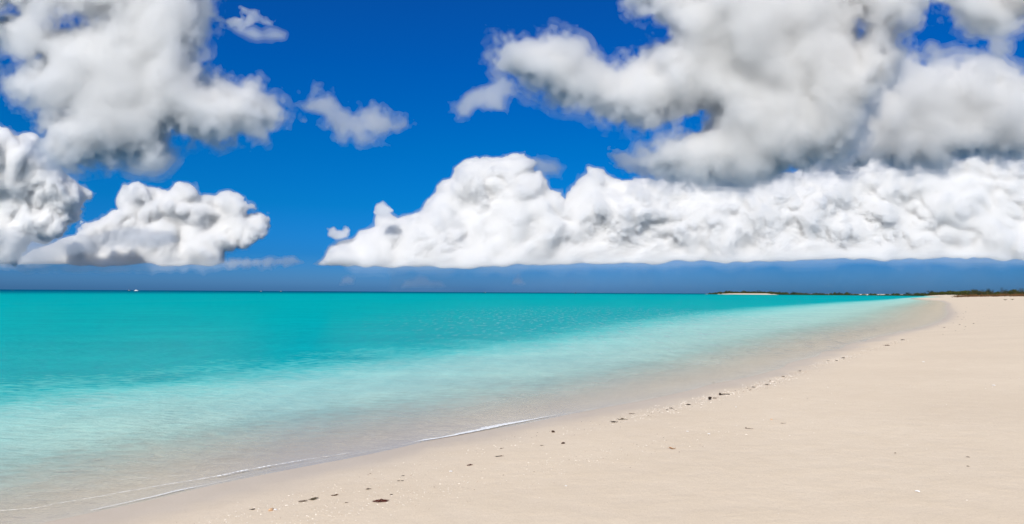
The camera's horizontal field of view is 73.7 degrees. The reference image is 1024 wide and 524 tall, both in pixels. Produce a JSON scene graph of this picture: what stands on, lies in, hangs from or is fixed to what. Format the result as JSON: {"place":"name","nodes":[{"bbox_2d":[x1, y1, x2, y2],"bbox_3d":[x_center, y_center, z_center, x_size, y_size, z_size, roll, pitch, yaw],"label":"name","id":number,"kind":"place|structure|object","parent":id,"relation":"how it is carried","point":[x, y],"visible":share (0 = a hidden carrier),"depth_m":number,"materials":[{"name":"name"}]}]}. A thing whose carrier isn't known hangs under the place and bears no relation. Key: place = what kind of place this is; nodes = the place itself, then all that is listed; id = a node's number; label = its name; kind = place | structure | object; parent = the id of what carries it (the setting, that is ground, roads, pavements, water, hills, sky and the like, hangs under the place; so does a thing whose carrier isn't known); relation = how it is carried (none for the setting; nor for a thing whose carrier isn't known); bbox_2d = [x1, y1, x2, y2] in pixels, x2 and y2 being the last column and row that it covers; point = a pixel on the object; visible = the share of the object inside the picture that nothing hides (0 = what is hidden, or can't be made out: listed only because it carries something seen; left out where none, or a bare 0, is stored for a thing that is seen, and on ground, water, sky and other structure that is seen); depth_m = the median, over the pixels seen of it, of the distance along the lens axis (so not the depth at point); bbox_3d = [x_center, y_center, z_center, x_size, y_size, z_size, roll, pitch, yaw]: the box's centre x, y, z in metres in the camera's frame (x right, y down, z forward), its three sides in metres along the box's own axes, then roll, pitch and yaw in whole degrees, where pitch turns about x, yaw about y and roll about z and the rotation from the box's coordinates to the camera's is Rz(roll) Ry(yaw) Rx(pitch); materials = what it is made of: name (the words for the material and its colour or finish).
{"place":"outdoors","nodes":[
{"label":"outdoors","id":0,"kind":"place"},
{"bbox_2d":[0,132,83,256],"bbox_3d":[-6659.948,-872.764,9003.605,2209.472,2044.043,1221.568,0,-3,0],"label":"cloud","id":1,"kind":"structure","parent":0,"point":[39,196],"depth_m":8767.70,"materials":[{"name":"white"}]},
{"bbox_2d":[10,0,261,148],"bbox_3d":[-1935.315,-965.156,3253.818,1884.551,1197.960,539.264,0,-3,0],"label":"cloud","id":2,"kind":"structure","parent":0,"point":[131,83],"depth_m":3128.85,"materials":[{"name":"white"}]},
{"bbox_2d":[24,186,265,264],"bbox_3d":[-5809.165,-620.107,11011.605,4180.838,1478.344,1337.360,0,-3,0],"label":"cloud","id":3,"kind":"structure","parent":0,"point":[181,225],"depth_m":10872.53,"materials":[{"name":"white"}]},
{"bbox_2d":[0,289,933,487],"bbox_3d":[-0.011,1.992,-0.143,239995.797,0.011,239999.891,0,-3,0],"label":"sea","id":4,"kind":"structure","parent":0,"point":[91,375],"depth_m":23.06,"materials":[{"name":"liquid"}]},
{"bbox_2d":[0,453,344,510],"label":"sea foam","id":5,"kind":"object","parent":4,"relation":"on","point":[191,480],"visible":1,"depth_m":7.35,"materials":[{"name":"white"}]},
{"bbox_2d":[93,408,592,509],"bbox_3d":[-1.234,2.379,9.058,0.203,0.009,7.747,-2,-3,43],"label":"sea foam","id":6,"kind":"object","parent":4,"relation":"on","point":[489,427],"visible":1,"depth_m":9.64,"materials":[{"name":"white"}]},
{"bbox_2d":[0,293,1023,523],"bbox_3d":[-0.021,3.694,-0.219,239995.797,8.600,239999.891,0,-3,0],"label":"sand beach","id":7,"kind":"structure","parent":0,"point":[797,471],"depth_m":7.76,"materials":[{"name":"beige sand"}]},
{"bbox_2d":[373,499,388,502],"bbox_3d":[-1.143,2.078,5.960,0.158,0.026,0.073,1,-3,-13],"label":"seaweed scrap","id":8,"kind":"object","parent":7,"relation":"on","point":[381,500],"visible":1,"depth_m":5.94,"materials":[{"name":"brown plant"}]},
{"bbox_2d":[369,343,895,473],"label":"weed crumbs","id":9,"kind":"object","parent":7,"relation":"on","point":[676,403],"visible":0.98,"depth_m":11.24,"materials":[{"name":"brown plant"}]},
{"bbox_2d":[334,373,1021,520],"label":"sand specks","id":10,"kind":"object","parent":7,"relation":"on","point":[804,410],"visible":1,"depth_m":9.37,"materials":[{"name":"beige sand"}]},
{"bbox_2d":[708,289,1023,295],"bbox_3d":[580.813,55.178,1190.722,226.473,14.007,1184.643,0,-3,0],"label":"coastal scrub","id":11,"kind":"object","parent":7,"relation":"on","point":[925,294],"visible":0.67,"depth_m":1185.57,"materials":[{"name":"green plant"}]},
{"bbox_2d":[950,293,1023,296],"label":"dry scrub","id":12,"kind":"object","parent":7,"relation":"on","point":[991,295],"visible":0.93,"depth_m":332.08,"materials":[{"name":"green plant"}]},
{"bbox_2d":[0,0,1023,293],"label":"sky","id":13,"kind":"structure","parent":0,"point":[369,109],"materials":[{"name":"blue"}]},
{"bbox_2d":[176,339,904,523],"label":"tan grit","id":14,"kind":"object","parent":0,"point":[609,449],"visible":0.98,"depth_m":7.95,"materials":[{"name":"brown sand"}]},
{"bbox_2d":[330,143,1023,266],"bbox_3d":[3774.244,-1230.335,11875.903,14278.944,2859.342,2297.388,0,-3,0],"label":"cloud","id":15,"kind":"structure","parent":0,"point":[965,201],"depth_m":11384.87,"materials":[{"name":"white"}]},
{"bbox_2d":[511,0,908,164],"bbox_3d":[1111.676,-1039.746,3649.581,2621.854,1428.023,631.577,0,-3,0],"label":"cloud","id":16,"kind":"structure","parent":0,"point":[777,79],"depth_m":3527.69,"materials":[{"name":"white"}]},
{"bbox_2d":[833,68,1023,153],"bbox_3d":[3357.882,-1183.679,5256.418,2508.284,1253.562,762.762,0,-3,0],"label":"cloud","id":17,"kind":"structure","parent":0,"point":[896,109],"depth_m":5125.50,"materials":[{"name":"white"}]}
]}

